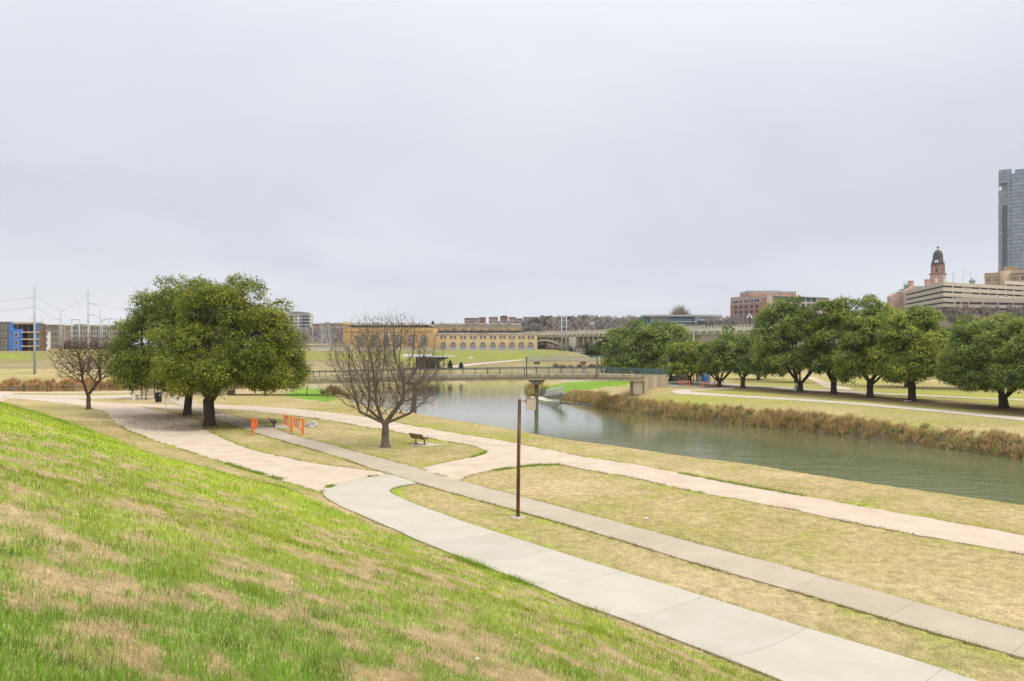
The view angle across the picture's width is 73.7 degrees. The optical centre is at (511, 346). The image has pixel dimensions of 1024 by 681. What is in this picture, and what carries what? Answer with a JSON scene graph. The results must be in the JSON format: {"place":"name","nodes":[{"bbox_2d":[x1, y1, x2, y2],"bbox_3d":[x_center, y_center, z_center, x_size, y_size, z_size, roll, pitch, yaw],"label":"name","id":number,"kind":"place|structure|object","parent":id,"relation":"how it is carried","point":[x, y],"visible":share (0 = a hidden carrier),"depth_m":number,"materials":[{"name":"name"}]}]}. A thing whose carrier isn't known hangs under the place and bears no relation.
{"place":"outdoors","nodes":[
{"label":"outdoors","id":0,"kind":"place"},
{"bbox_2d":[0,391,139,398],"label":"gravel path","id":1,"kind":"structure","parent":0,"point":[6,392],"depth_m":117.80,"materials":[{"name":"stone"}]},
{"bbox_2d":[0,394,140,398],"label":"path","id":2,"kind":"structure","parent":0,"point":[70,396],"depth_m":107.72,"materials":[{"name":"concrete"}]},
{"bbox_2d":[126,397,153,399],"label":"pavement","id":3,"kind":"structure","parent":0,"point":[140,398],"depth_m":103.56,"materials":[{"name":"concrete"}]},
{"bbox_2d":[0,397,385,490],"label":"gravel path","id":4,"kind":"structure","parent":0,"point":[308,475],"depth_m":54.48,"materials":[{"name":"stone"}]},
{"bbox_2d":[265,425,289,428],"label":"pavement","id":5,"kind":"structure","parent":0,"point":[282,426],"depth_m":67.81,"materials":[{"name":"concrete"}]},
{"bbox_2d":[410,442,443,446],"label":"pavement","id":6,"kind":"structure","parent":0,"point":[418,444],"depth_m":55.49,"materials":[{"name":"concrete"}]},
{"bbox_2d":[409,433,428,444],"bbox_3d":[-7.585,7.557,55.704,1.790,0.957,0.751,0,0,43],"label":"park bench","id":7,"kind":"object","parent":6,"relation":"on","point":[416,436],"visible":1,"depth_m":55.40,"materials":[{"name":"wood"}]},
{"bbox_2d":[442,359,523,367],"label":"path","id":8,"kind":"structure","parent":0,"point":[464,365],"depth_m":252.47,"materials":[{"name":"concrete"}]},
{"bbox_2d":[0,310,1023,680],"bbox_3d":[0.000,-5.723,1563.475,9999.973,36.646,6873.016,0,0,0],"label":"ground","id":9,"kind":"structure","parent":0,"point":[600,548],"depth_m":26.14,"materials":[{"name":"plant"}]},
{"bbox_2d":[0,322,45,350],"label":"apartment block","id":10,"kind":"structure","parent":9,"relation":"on","point":[16,336],"depth_m":299.90,"materials":[{"name":"blue"}]},
{"bbox_2d":[28,286,35,373],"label":"power pole","id":11,"kind":"object","parent":9,"relation":"on","point":[34,343],"visible":1,"depth_m":192.79,"materials":[{"name":"metal"}]},
{"bbox_2d":[46,324,63,348],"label":"apartment block","id":12,"kind":"structure","parent":9,"relation":"on","point":[53,336],"depth_m":430.00,"materials":[{"name":"beige brick"}]},
{"bbox_2d":[58,310,66,349],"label":"power pole","id":13,"kind":"object","parent":9,"relation":"on","point":[60,330],"visible":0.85,"depth_m":299.78,"materials":[{"name":"metal"}]},
{"bbox_2d":[64,325,68,340],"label":"apartment block","id":14,"kind":"structure","parent":9,"relation":"on","point":[66,332],"depth_m":499.88,"materials":[{"name":"beige paint"}]},
{"bbox_2d":[71,319,79,349],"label":"transmission pylon","id":15,"kind":"object","parent":9,"relation":"on","point":[79,332],"visible":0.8,"depth_m":329.84,"materials":[{"name":"metal"}]},
{"bbox_2d":[0,373,157,388],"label":"reeds","id":16,"kind":"object","parent":9,"relation":"on","point":[49,383],"visible":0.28,"depth_m":168.72,"materials":[{"name":"brown plant"}]},
{"bbox_2d":[68,324,90,341],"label":"apartment block","id":17,"kind":"structure","parent":9,"relation":"on","point":[75,329],"depth_m":499.88,"materials":[{"name":"beige paint"}]},
{"bbox_2d":[47,332,116,409],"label":"bare tree","id":18,"kind":"object","parent":9,"relation":"on","point":[82,365],"visible":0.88,"depth_m":86.29,"materials":[{"name":"brown plant"}]},
{"bbox_2d":[87,291,92,371],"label":"power pole","id":19,"kind":"object","parent":9,"relation":"on","point":[88,303],"visible":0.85,"depth_m":204.81,"materials":[{"name":"metal"}]},
{"bbox_2d":[64,338,129,348],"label":"woodland","id":20,"kind":"object","parent":9,"relation":"on","point":[90,342],"visible":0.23,"depth_m":445.18,"materials":[{"name":"brown plant"}]},
{"bbox_2d":[95,310,101,349],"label":"power pole","id":21,"kind":"object","parent":9,"relation":"on","point":[100,330],"visible":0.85,"depth_m":309.90,"materials":[{"name":"metal"}]},
{"bbox_2d":[91,325,107,341],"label":"apartment block","id":22,"kind":"structure","parent":9,"relation":"on","point":[94,331],"depth_m":504.00,"materials":[{"name":"grey paint"}]},
{"bbox_2d":[102,319,109,349],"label":"transmission pylon","id":23,"kind":"object","parent":9,"relation":"on","point":[108,330],"visible":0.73,"depth_m":329.88,"materials":[{"name":"metal"}]},
{"bbox_2d":[110,325,132,345],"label":"apartment block","id":24,"kind":"structure","parent":9,"relation":"on","point":[112,332],"depth_m":495.00,"materials":[{"name":"beige paint"}]},
{"bbox_2d":[133,379,154,399],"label":"park shelter","id":25,"kind":"object","parent":9,"relation":"on","point":[146,392],"visible":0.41,"depth_m":101.03,"materials":[{"name":"grey paint"}]},
{"bbox_2d":[151,392,162,402],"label":"trash bin","id":26,"kind":"object","parent":9,"relation":"on","point":[158,397],"visible":0.94,"depth_m":96.25,"materials":[{"name":"black metal"}]},
{"bbox_2d":[91,274,252,414],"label":"live oak","id":27,"kind":"object","parent":9,"relation":"on","point":[130,365],"visible":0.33,"depth_m":75.77,"materials":[{"name":"green plant"}]},
{"bbox_2d":[142,272,312,426],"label":"live oak","id":28,"kind":"object","parent":9,"relation":"on","point":[270,365],"visible":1,"depth_m":65.82,"materials":[{"name":"green plant"}]},
{"bbox_2d":[251,418,257,433],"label":"trail gate","id":29,"kind":"structure","parent":9,"relation":"on","point":[254,423],"depth_m":62.30,"materials":[{"name":"orange metal"}]},
{"bbox_2d":[284,415,292,431],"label":"trail gate","id":30,"kind":"structure","parent":9,"relation":"on","point":[286,422],"depth_m":63.89,"materials":[{"name":"orange metal"}]},
{"bbox_2d":[284,310,312,328],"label":"condominium","id":31,"kind":"structure","parent":9,"relation":"on","point":[304,319],"depth_m":699.88,"materials":[{"name":"white paint"}]},
{"bbox_2d":[294,418,303,434],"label":"trail gate","id":32,"kind":"structure","parent":9,"relation":"on","point":[296,422],"depth_m":62.27,"materials":[{"name":"orange metal"}]},
{"bbox_2d":[264,327,342,343],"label":"woodland","id":33,"kind":"object","parent":9,"relation":"on","point":[314,333],"visible":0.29,"depth_m":581.19,"materials":[{"name":"brown plant"}]},
{"bbox_2d":[304,420,315,425],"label":"rock","id":34,"kind":"object","parent":9,"relation":"on","point":[310,423],"visible":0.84,"depth_m":68.17,"materials":[{"name":"stone"}]},
{"bbox_2d":[311,322,329,331],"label":"apartment block","id":35,"kind":"structure","parent":9,"relation":"on","point":[317,326],"depth_m":639.88,"materials":[{"name":"grey paint"}]},
{"bbox_2d":[293,341,350,349],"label":"overpass","id":36,"kind":"object","parent":9,"relation":"on","point":[317,346],"visible":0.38,"depth_m":345.60,"materials":[{"name":"concrete"}]},
{"bbox_2d":[321,325,329,343],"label":"transmission pylon","id":37,"kind":"object","parent":9,"relation":"on","point":[321,332],"visible":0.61,"depth_m":429.87,"materials":[{"name":"metal"}]},
{"bbox_2d":[319,384,351,398],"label":"reeds","id":38,"kind":"object","parent":9,"relation":"on","point":[334,390],"visible":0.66,"depth_m":118.43,"materials":[{"name":"brown plant"}]},
{"bbox_2d":[330,323,342,333],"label":"apartment block","id":39,"kind":"structure","parent":9,"relation":"on","point":[338,326],"depth_m":639.88,"materials":[{"name":"beige paint"}]},
{"bbox_2d":[309,311,455,447],"bbox_3d":[-10.592,2.558,54.582,12.114,11.183,10.656,0,0,0],"label":"bare tree","id":40,"kind":"object","parent":9,"relation":"on","point":[368,387],"visible":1,"depth_m":53.95,"materials":[{"name":"brown plant"}]},
{"bbox_2d":[388,308,389,364],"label":"power pole","id":41,"kind":"object","parent":9,"relation":"on","point":[388,336],"visible":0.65,"depth_m":249.85,"materials":[{"name":"metal"}]},
{"bbox_2d":[0,401,779,680],"bbox_3d":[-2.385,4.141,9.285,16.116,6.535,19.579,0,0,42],"label":"grass","id":42,"kind":"structure","parent":9,"relation":"on","point":[296,643],"depth_m":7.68,"materials":[{"name":"green plant"}]},
{"bbox_2d":[342,322,438,349],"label":"power plant hall","id":43,"kind":"structure","parent":9,"relation":"on","point":[428,327],"depth_m":368.00,"materials":[{"name":"beige brick"}]},
{"bbox_2d":[408,334,413,345],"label":"window","id":44,"kind":"structure","parent":43,"relation":"in","point":[410,336],"depth_m":367.67,"materials":[{"name":"grey glass"}]},
{"bbox_2d":[421,334,426,345],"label":"window","id":45,"kind":"structure","parent":43,"relation":"in","point":[422,340],"depth_m":367.67,"materials":[{"name":"grey glass"}]},
{"bbox_2d":[140,367,667,408],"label":"footbridge","id":46,"kind":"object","parent":9,"relation":"on","point":[641,383],"visible":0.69,"depth_m":110.02,"materials":[{"name":"concrete"}]},
{"bbox_2d":[596,357,597,376],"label":"light post","id":47,"kind":"object","parent":46,"relation":"on","point":[596,366],"visible":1,"depth_m":109.79,"materials":[{"name":"grey metal"}]},
{"bbox_2d":[402,354,454,367],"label":"pavilion","id":48,"kind":"structure","parent":9,"relation":"on","point":[429,359],"depth_m":227.23,"materials":[{"name":"white paint"}]},
{"bbox_2d":[464,318,478,322],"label":"hilltop apartment","id":49,"kind":"structure","parent":9,"relation":"on","point":[473,320],"depth_m":730.00,"materials":[{"name":"beige paint"}]},
{"bbox_2d":[324,314,633,332],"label":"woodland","id":50,"kind":"object","parent":9,"relation":"on","point":[539,320],"visible":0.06,"depth_m":522.34,"materials":[{"name":"plant"}]},
{"bbox_2d":[479,317,485,322],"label":"hilltop apartment","id":51,"kind":"structure","parent":9,"relation":"on","point":[482,319],"depth_m":730.00,"materials":[{"name":"brown brick"}]},
{"bbox_2d":[429,321,536,349],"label":"power plant","id":52,"kind":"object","parent":9,"relation":"on","point":[482,336],"visible":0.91,"depth_m":380.00,"materials":[{"name":"brick"}]},
{"bbox_2d":[489,317,497,322],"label":"hilltop apartment","id":53,"kind":"structure","parent":9,"relation":"on","point":[493,319],"depth_m":730.00,"materials":[{"name":"grey paint"}]},
{"bbox_2d":[500,315,507,321],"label":"hilltop apartment","id":54,"kind":"structure","parent":9,"relation":"on","point":[503,317],"depth_m":730.00,"materials":[{"name":"brown brick"}]},
{"bbox_2d":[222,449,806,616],"bbox_3d":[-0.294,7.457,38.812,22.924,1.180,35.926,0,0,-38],"label":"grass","id":55,"kind":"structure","parent":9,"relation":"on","point":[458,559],"depth_m":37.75,"materials":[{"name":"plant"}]},
{"bbox_2d":[510,398,535,518],"bbox_3d":[0.524,5.329,32.006,1.198,5.777,0.706,0,0,0],"label":"light post","id":56,"kind":"object","parent":9,"relation":"on","point":[530,403],"visible":0.87,"depth_m":31.93,"materials":[{"name":"metal"}]},
{"bbox_2d":[523,382,548,394],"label":"reeds","id":57,"kind":"object","parent":9,"relation":"on","point":[528,389],"visible":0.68,"depth_m":144.44,"materials":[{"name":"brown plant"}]},
{"bbox_2d":[77,388,1022,440],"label":"leaf litter","id":58,"kind":"object","parent":9,"relation":"on","point":[159,419],"visible":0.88,"depth_m":73.68,"materials":[{"name":"brown plant"}]},
{"bbox_2d":[559,315,568,350],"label":"transmission pylon","id":59,"kind":"object","parent":9,"relation":"on","point":[561,320],"visible":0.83,"depth_m":289.79,"materials":[{"name":"metal"}]},
{"bbox_2d":[525,356,617,372],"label":"footbridge","id":60,"kind":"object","parent":9,"relation":"on","point":[583,362],"visible":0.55,"depth_m":196.00,"materials":[{"name":"concrete"}]},
{"bbox_2d":[552,362,604,367],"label":"reeds","id":61,"kind":"object","parent":9,"relation":"on","point":[592,365],"visible":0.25,"depth_m":239.21,"materials":[{"name":"brown plant"}]},
{"bbox_2d":[545,315,638,351],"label":"woodland","id":62,"kind":"object","parent":9,"relation":"on","point":[606,322],"visible":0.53,"depth_m":430.51,"materials":[{"name":"plant"}]},
{"bbox_2d":[583,337,621,371],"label":"live oak","id":63,"kind":"object","parent":9,"relation":"on","point":[590,351],"visible":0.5,"depth_m":214.43,"materials":[{"name":"green plant"}]},
{"bbox_2d":[477,314,751,332],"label":"woodland","id":64,"kind":"object","parent":9,"relation":"on","point":[555,322],"visible":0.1,"depth_m":506.33,"materials":[{"name":"brown plant"}]},
{"bbox_2d":[599,318,668,373],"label":"live oak","id":65,"kind":"object","parent":9,"relation":"on","point":[626,337],"visible":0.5,"depth_m":160.33,"materials":[{"name":"green plant"}]},
{"bbox_2d":[605,368,674,373],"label":"reeds","id":66,"kind":"object","parent":9,"relation":"on","point":[626,372],"visible":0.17,"depth_m":231.88,"materials":[{"name":"plant"}]},
{"bbox_2d":[633,319,697,380],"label":"live oak","id":67,"kind":"object","parent":9,"relation":"on","point":[657,347],"visible":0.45,"depth_m":156.31,"materials":[{"name":"green plant"}]},
{"bbox_2d":[636,315,721,324],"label":"college building","id":68,"kind":"structure","parent":9,"relation":"on","point":[689,319],"depth_m":439.70,"materials":[{"name":"grey metal"}]},
{"bbox_2d":[668,304,690,314],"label":"woodland","id":69,"kind":"object","parent":9,"relation":"on","point":[680,311],"visible":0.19,"depth_m":468.80,"materials":[{"name":"brown plant"}]},
{"bbox_2d":[673,373,687,380],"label":"restroom","id":70,"kind":"structure","parent":9,"relation":"on","point":[680,377],"depth_m":158.79,"materials":[{"name":"brown paint"}]},
{"bbox_2d":[657,340,719,383],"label":"live oak","id":71,"kind":"object","parent":9,"relation":"on","point":[687,349],"visible":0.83,"depth_m":141.56,"materials":[{"name":"green plant"}]},
{"bbox_2d":[679,324,706,381],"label":"street lamp","id":72,"kind":"object","parent":9,"relation":"on","point":[693,338],"visible":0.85,"depth_m":151.90,"materials":[{"name":"metal"}]},
{"bbox_2d":[521,323,878,354],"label":"arch viaduct","id":73,"kind":"object","parent":9,"relation":"on","point":[575,338],"visible":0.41,"depth_m":379.12,"materials":[{"name":"concrete"}]},
{"bbox_2d":[696,373,710,381],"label":"screen wall","id":74,"kind":"structure","parent":9,"relation":"on","point":[698,379],"depth_m":151.69,"materials":[{"name":"grey"}]},
{"bbox_2d":[702,372,707,380],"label":"portable toilet","id":75,"kind":"object","parent":9,"relation":"on","point":[705,378],"visible":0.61,"depth_m":149.54,"materials":[{"name":"blue plastic"}]},
{"bbox_2d":[695,323,756,386],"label":"live oak","id":76,"kind":"object","parent":9,"relation":"on","point":[716,364],"visible":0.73,"depth_m":132.84,"materials":[{"name":"green plant"}]},
{"bbox_2d":[702,312,821,327],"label":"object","id":77,"kind":"object","parent":9,"relation":"on","point":[709,322],"visible":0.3,"depth_m":416.12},
{"bbox_2d":[733,325,791,387],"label":"live oak","id":78,"kind":"object","parent":9,"relation":"on","point":[745,367],"visible":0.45,"depth_m":128.90,"materials":[{"name":"green plant"}]},
{"bbox_2d":[730,291,829,316],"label":"office block","id":79,"kind":"structure","parent":9,"relation":"on","point":[745,303],"depth_m":476.00,"materials":[{"name":"stone"}]},
{"bbox_2d":[561,389,1023,460],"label":"reeds","id":80,"kind":"object","parent":9,"relation":"on","point":[672,408],"visible":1,"depth_m":82.54,"materials":[{"name":"brown plant"}]},
{"bbox_2d":[750,294,835,391],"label":"live oak","id":81,"kind":"object","parent":9,"relation":"on","point":[773,358],"visible":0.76,"depth_m":118.89,"materials":[{"name":"green plant"}]},
{"bbox_2d":[778,319,809,381],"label":"live oak","id":82,"kind":"object","parent":9,"relation":"on","point":[805,339],"visible":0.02,"depth_m":147.89,"materials":[{"name":"green plant"}]},
{"bbox_2d":[803,295,876,393],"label":"live oak","id":83,"kind":"object","parent":9,"relation":"on","point":[829,319],"visible":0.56,"depth_m":113.05,"materials":[{"name":"green plant"}]},
{"bbox_2d":[830,293,911,396],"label":"live oak","id":84,"kind":"object","parent":9,"relation":"on","point":[849,363],"visible":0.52,"depth_m":105.79,"materials":[{"name":"green plant"}]},
{"bbox_2d":[863,304,952,400],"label":"live oak","id":85,"kind":"object","parent":9,"relation":"on","point":[911,368],"visible":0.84,"depth_m":98.27,"materials":[{"name":"green plant"}]},
{"bbox_2d":[896,308,939,386],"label":"live oak","id":86,"kind":"object","parent":9,"relation":"on","point":[905,384],"visible":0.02,"depth_m":132.44,"materials":[{"name":"green plant"}]},
{"bbox_2d":[887,246,975,310],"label":"courthouse","id":87,"kind":"structure","parent":9,"relation":"on","point":[937,274],"depth_m":616.06,"materials":[{"name":"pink stone"}]},
{"bbox_2d":[889,303,1023,322],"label":"woodland","id":88,"kind":"object","parent":9,"relation":"on","point":[965,310],"visible":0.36,"depth_m":418.94,"materials":[{"name":"plant"}]},
{"bbox_2d":[905,282,1023,311],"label":"parking garage","id":89,"kind":"structure","parent":9,"relation":"on","point":[941,295],"depth_m":470.78,"materials":[{"name":"concrete"}]},
{"bbox_2d":[1005,281,1023,286],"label":"parking garage","id":90,"kind":"structure","parent":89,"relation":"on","point":[1014,283],"depth_m":534.70,"materials":[{"name":"concrete"}]},
{"bbox_2d":[936,313,1006,386],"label":"live oak","id":91,"kind":"object","parent":9,"relation":"on","point":[963,320],"visible":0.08,"depth_m":126.97,"materials":[{"name":"green plant"}]},
{"bbox_2d":[933,312,1023,407],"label":"live oak","id":92,"kind":"object","parent":9,"relation":"on","point":[961,361],"visible":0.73,"depth_m":87.47,"materials":[{"name":"green plant"}]},
{"bbox_2d":[954,298,1023,309],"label":"parking garage","id":93,"kind":"structure","parent":9,"relation":"on","point":[1001,303],"depth_m":440.94,"materials":[{"name":"concrete"}]},
{"bbox_2d":[986,316,1023,391],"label":"live oak","id":94,"kind":"object","parent":9,"relation":"on","point":[1006,373],"visible":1,"depth_m":81.83,"materials":[{"name":"green plant"}]},
{"bbox_2d":[998,169,1023,270],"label":"glass tower","id":95,"kind":"structure","parent":9,"relation":"on","point":[1011,223],"depth_m":775.24,"materials":[{"name":"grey glass"}]},
{"bbox_2d":[0,380,1023,504],"bbox_3d":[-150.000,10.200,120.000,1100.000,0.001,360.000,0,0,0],"label":"water","id":96,"kind":"structure","parent":0,"point":[915,467],"depth_m":73.03,"materials":[{"name":"green liquid"}]},
{"bbox_2d":[530,397,559,403],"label":"floating dock","id":97,"kind":"object","parent":96,"relation":"on","point":[547,400],"visible":0.74,"depth_m":122.47,"materials":[{"name":"white plastic"}]},
{"bbox_2d":[542,386,567,396],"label":"gangway","id":98,"kind":"object","parent":97,"relation":"on","point":[556,390],"visible":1,"depth_m":124.46,"materials":[{"name":"white paint"}]},
{"bbox_2d":[560,402,594,405],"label":"floating boom","id":99,"kind":"object","parent":96,"relation":"on","point":[577,403],"visible":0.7,"depth_m":119.53,"materials":[{"name":"black plastic"}]},
{"bbox_2d":[0,0,1023,345],"label":"sky","id":100,"kind":"structure","parent":0,"point":[438,161],"materials":[{"name":"grey"}]},
{"bbox_2d":[560,380,597,381],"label":"path","id":101,"kind":"structure","parent":0,"point":[576,380],"depth_m":158.44,"materials":[{"name":"concrete"}]},
{"bbox_2d":[169,395,1023,659],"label":"path","id":102,"kind":"structure","parent":0,"point":[1009,641],"depth_m":25.41,"materials":[{"name":"concrete"}]},
{"bbox_2d":[214,404,1023,554],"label":"gravel path","id":103,"kind":"structure","parent":0,"point":[500,453],"depth_m":41.03,"materials":[{"name":"stone"}]},
{"bbox_2d":[323,474,977,680],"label":"path","id":104,"kind":"structure","parent":0,"point":[779,648],"depth_m":20.54,"materials":[{"name":"concrete"}]},
{"bbox_2d":[668,381,726,387],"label":"pavement","id":105,"kind":"structure","parent":0,"point":[694,384],"depth_m":141.09,"materials":[{"name":"concrete"}]},
{"bbox_2d":[802,376,851,389],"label":"gravel path","id":106,"kind":"structure","parent":0,"point":[822,383],"depth_m":141.59,"materials":[{"name":"stone"}]},
{"bbox_2d":[671,388,1023,420],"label":"path","id":107,"kind":"structure","parent":0,"point":[684,391],"depth_m":94.39,"materials":[{"name":"concrete"}]},
{"bbox_2d":[722,383,1023,400],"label":"path","id":108,"kind":"structure","parent":0,"point":[773,387],"depth_m":119.68,"materials":[{"name":"concrete"}]},
{"bbox_2d":[984,266,1023,285],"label":"civic building","id":109,"kind":"structure","parent":0,"point":[1011,273],"depth_m":611.52,"materials":[{"name":"stone"}]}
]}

